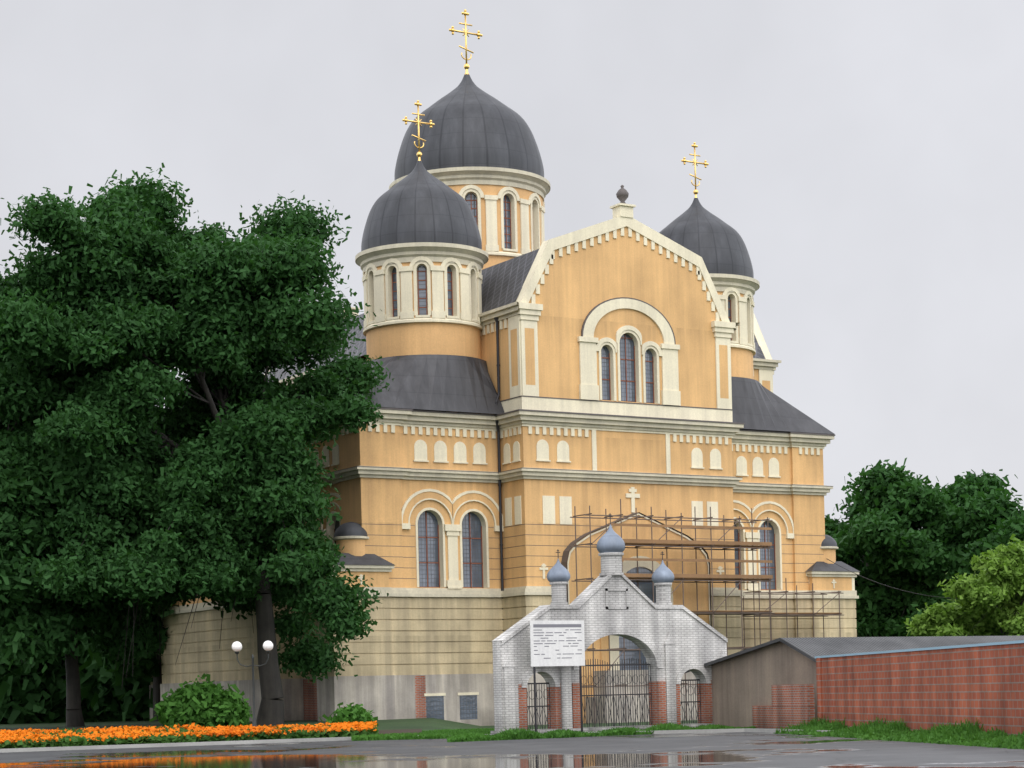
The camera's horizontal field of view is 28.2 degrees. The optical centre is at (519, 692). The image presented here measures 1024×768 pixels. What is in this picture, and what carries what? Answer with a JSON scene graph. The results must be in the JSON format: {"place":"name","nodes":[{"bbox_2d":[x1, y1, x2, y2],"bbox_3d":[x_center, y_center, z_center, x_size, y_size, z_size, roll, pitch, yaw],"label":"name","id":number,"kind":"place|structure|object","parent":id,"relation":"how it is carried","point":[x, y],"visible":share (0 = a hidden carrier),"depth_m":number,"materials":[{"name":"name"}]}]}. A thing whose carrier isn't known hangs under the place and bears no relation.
{"place":"outdoors","nodes":[
{"label":"outdoors","id":0,"kind":"place"},
{"bbox_2d":[0,350,277,726],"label":"tree","id":1,"kind":"object","parent":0,"point":[146,637],"depth_m":97.09,"materials":[{"name":"green plant"}]},
{"bbox_2d":[0,163,393,724],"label":"tree","id":2,"kind":"object","parent":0,"point":[82,299],"depth_m":88.53,"materials":[{"name":"green plant"}]},
{"bbox_2d":[0,718,479,730],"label":"lawn","id":3,"kind":"structure","parent":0,"point":[426,724],"depth_m":96.83,"materials":[{"name":"green plant"}]},
{"bbox_2d":[151,185,856,719],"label":"cathedral","id":4,"kind":"structure","parent":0,"point":[429,635],"depth_m":102.17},
{"bbox_2d":[149,670,696,725],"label":"foundation wall","id":5,"kind":"structure","parent":4,"relation":"attached to","point":[385,697],"depth_m":100.63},
{"bbox_2d":[303,675,425,719],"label":"cathedral foundation brick","id":6,"kind":"object","parent":5,"relation":"attached to","point":[310,698],"visible":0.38,"depth_m":102.32,"materials":[{"name":"red brick"}]},
{"bbox_2d":[171,226,851,722],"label":"church facade","id":7,"kind":"structure","parent":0,"point":[577,286],"depth_m":102.82,"materials":[{"name":"paint"}]},
{"bbox_2d":[494,317,503,630],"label":"downspout","id":8,"kind":"object","parent":7,"relation":"attached to","point":[498,446],"visible":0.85,"depth_m":102.22,"materials":[{"name":"grey metal"}]},
{"bbox_2d":[0,732,1023,767],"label":"road asphalt","id":9,"kind":"structure","parent":0,"point":[734,750],"depth_m":53.09,"materials":[{"name":"grey asphalt"}]},
{"bbox_2d":[0,728,829,752],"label":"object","id":10,"kind":"object","parent":9,"relation":"on","point":[308,740],"visible":0.3,"depth_m":72.53,"materials":[{"name":"concrete"}]},
{"bbox_2d":[0,0,1023,527],"label":"sky","id":11,"kind":"structure","parent":0,"point":[865,157],"materials":[{"name":"grey"}]},
{"bbox_2d":[480,720,695,728],"bbox_3d":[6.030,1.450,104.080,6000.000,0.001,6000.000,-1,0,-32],"label":"lawn","id":12,"kind":"structure","parent":0,"point":[591,724],"depth_m":96.33,"materials":[{"name":"green plant"}]},
{"bbox_2d":[0,626,152,723],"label":"shrub foliage","id":13,"kind":"object","parent":12,"relation":"on","point":[34,696],"visible":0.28,"depth_m":121.37,"materials":[{"name":"green plant"}]},
{"bbox_2d":[0,275,185,672],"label":"tree","id":14,"kind":"object","parent":12,"relation":"on","point":[27,632],"depth_m":87.82,"materials":[{"name":"green plant"}]},
{"bbox_2d":[77,604,174,720],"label":"tree","id":15,"kind":"object","parent":12,"relation":"on","point":[146,669],"depth_m":114.26,"materials":[{"name":"green plant"}]},
{"bbox_2d":[149,673,252,727],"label":"bush","id":16,"kind":"object","parent":12,"relation":"on","point":[208,702],"visible":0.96,"depth_m":89.15,"materials":[{"name":"green plant"}]},
{"bbox_2d":[3,729,421,748],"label":"grass lawn","id":17,"kind":"structure","parent":12,"relation":"on","point":[404,731],"depth_m":78.88,"materials":[{"name":"grass"}]},
{"bbox_2d":[0,723,378,748],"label":"flower bed leaves","id":18,"kind":"object","parent":17,"relation":"on","point":[64,741],"visible":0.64,"depth_m":73.47,"materials":[{"name":"green plant"}]},
{"bbox_2d":[0,720,376,743],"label":"orange flowers","id":19,"kind":"object","parent":18,"relation":"on","point":[111,731],"visible":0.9,"depth_m":74.64,"materials":[{"name":"orange plant"}]},
{"bbox_2d":[235,651,269,726],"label":"lamp post","id":20,"kind":"object","parent":12,"relation":"on","point":[253,695],"visible":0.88,"depth_m":76.96,"materials":[{"name":"metal"}]},
{"bbox_2d":[232,641,272,651],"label":"lamp globes","id":21,"kind":"object","parent":20,"relation":"attached to","point":[237,646],"visible":1,"depth_m":76.86,"materials":[{"name":"white glass"}]},
{"bbox_2d":[319,702,377,725],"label":"bush","id":22,"kind":"object","parent":12,"relation":"on","point":[350,713],"visible":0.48,"depth_m":87.49,"materials":[{"name":"green plant"}]},
{"bbox_2d":[264,185,854,695],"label":"trim","id":23,"kind":"structure","parent":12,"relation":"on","point":[466,283],"depth_m":102.98,"materials":[{"name":"beige paint"}]},
{"bbox_2d":[361,161,481,250],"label":"dome","id":24,"kind":"structure","parent":23,"relation":"on","point":[419,203],"depth_m":101.83,"materials":[{"name":"metal"}]},
{"bbox_2d":[394,74,543,179],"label":"dome","id":25,"kind":"structure","parent":23,"relation":"on","point":[474,126],"depth_m":113.78,"materials":[{"name":"metal"}]},
{"bbox_2d":[169,167,858,614],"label":"cornices","id":26,"kind":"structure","parent":23,"relation":"attached to","point":[467,253],"depth_m":102.78,"materials":[{"name":"beige paint"}]},
{"bbox_2d":[267,249,765,382],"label":"roof","id":27,"kind":"structure","parent":23,"relation":"attached to","point":[502,283],"depth_m":104.24,"materials":[{"name":"grey metal"}]},
{"bbox_2d":[334,195,775,589],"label":"windows","id":28,"kind":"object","parent":23,"relation":"in","point":[625,359],"visible":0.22,"depth_m":102.30,"materials":[{"name":"grey glass"}]},
{"bbox_2d":[402,9,708,197],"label":"crosses","id":29,"kind":"object","parent":23,"relation":"on","point":[466,68],"visible":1,"depth_m":113.46,"materials":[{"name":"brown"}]},
{"bbox_2d":[336,184,835,563],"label":"tower walls","id":30,"kind":"structure","parent":23,"relation":"attached to","point":[422,339],"depth_m":102.04,"materials":[{"name":"paint"}]},
{"bbox_2d":[334,522,836,545],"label":"cathedral dome","id":31,"kind":"structure","parent":30,"relation":"on","point":[351,529],"depth_m":97.98,"materials":[{"name":"grey metal"}]},
{"bbox_2d":[334,354,859,571],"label":"roof","id":32,"kind":"structure","parent":23,"relation":"on","point":[437,382],"depth_m":101.23,"materials":[{"name":"grey metal"}]},
{"bbox_2d":[659,198,753,277],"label":"dome","id":33,"kind":"structure","parent":23,"relation":"on","point":[716,244],"depth_m":111.20,"materials":[{"name":"metal"}]},
{"bbox_2d":[826,558,1023,598],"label":"overhead cable","id":34,"kind":"object","parent":23,"relation":"attached to","point":[889,586],"visible":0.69,"depth_m":109.13,"materials":[{"name":"grey metal"}]},
{"bbox_2d":[491,552,727,734],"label":"gateway arch","id":35,"kind":"structure","parent":12,"relation":"on","point":[674,643],"depth_m":75.18,"materials":[{"name":"white brick"}]},
{"bbox_2d":[530,620,584,666],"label":"sign board","id":36,"kind":"object","parent":35,"relation":"attached to","point":[560,659],"visible":1,"depth_m":73.19,"materials":[{"name":"white metal"}]},
{"bbox_2d":[533,624,581,658],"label":"sign lettering","id":37,"kind":"object","parent":36,"relation":"attached to","point":[556,625],"visible":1,"depth_m":73.14,"materials":[{"name":"grey paint"}]},
{"bbox_2d":[547,524,673,582],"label":"small onion domes","id":38,"kind":"structure","parent":35,"relation":"on","point":[610,539],"depth_m":75.11,"materials":[{"name":"silver metal"}]},
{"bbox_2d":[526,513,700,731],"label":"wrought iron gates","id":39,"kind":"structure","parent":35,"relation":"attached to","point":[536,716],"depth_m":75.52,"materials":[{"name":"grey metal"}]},
{"bbox_2d":[518,680,712,729],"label":"brick pillars","id":40,"kind":"structure","parent":35,"relation":"on","point":[659,710],"depth_m":76.14,"materials":[{"name":"red brick"}]},
{"bbox_2d":[350,716,1023,748],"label":"grass","id":41,"kind":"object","parent":12,"relation":"on","point":[871,728],"visible":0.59,"depth_m":66.93,"materials":[{"name":"green plant"}]},
{"bbox_2d":[351,719,1023,748],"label":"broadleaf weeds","id":42,"kind":"object","parent":12,"relation":"on","point":[874,737],"visible":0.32,"depth_m":65.22,"materials":[{"name":"green plant"}]},
{"bbox_2d":[570,499,843,722],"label":"scaffolding poles","id":43,"kind":"object","parent":12,"relation":"on","point":[753,592],"visible":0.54,"depth_m":104.28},
{"bbox_2d":[595,523,838,647],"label":"scaffold planks","id":44,"kind":"object","parent":43,"relation":"on","point":[693,543],"visible":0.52,"depth_m":103.47,"materials":[{"name":"brown wood"}]},
{"bbox_2d":[696,641,816,727],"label":"shed walls","id":45,"kind":"structure","parent":12,"relation":"on","point":[742,684],"depth_m":75.47,"materials":[{"name":"beige wood"}]},
{"bbox_2d":[684,636,1023,673],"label":"shed roof","id":46,"kind":"structure","parent":45,"relation":"on","point":[811,648],"depth_m":75.05,"materials":[{"name":"grey metal"}]},
{"bbox_2d":[752,684,814,728],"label":"red brick wall","id":47,"kind":"structure","parent":12,"relation":"on","point":[793,704],"depth_m":72.39,"materials":[{"name":"red brick"}]},
{"bbox_2d":[816,643,1023,736],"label":"brick wall","id":48,"kind":"structure","parent":12,"relation":"on","point":[926,689],"depth_m":58.69,"materials":[{"name":"red brick"}]},
{"bbox_2d":[815,640,1023,657],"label":"roof edge","id":49,"kind":"object","parent":48,"relation":"on","point":[947,647],"visible":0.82,"depth_m":58.47,"materials":[{"name":"grey metal"}]},
{"bbox_2d":[825,458,1016,636],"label":"tree","id":50,"kind":"object","parent":12,"relation":"on","point":[868,533],"depth_m":144.65,"materials":[{"name":"green plant"}]},
{"bbox_2d":[833,475,1023,636],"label":"tree","id":51,"kind":"object","parent":12,"relation":"on","point":[919,552],"depth_m":142.72,"materials":[{"name":"green plant"}]},
{"bbox_2d":[924,485,1023,628],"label":"tree","id":52,"kind":"object","parent":12,"relation":"on","point":[996,512],"visible":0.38,"depth_m":139.82,"materials":[{"name":"green plant"}]},
{"bbox_2d":[902,534,1023,636],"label":"young tree","id":53,"kind":"object","parent":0,"point":[1000,582],"depth_m":98.02,"materials":[{"name":"green plant"}]}
]}

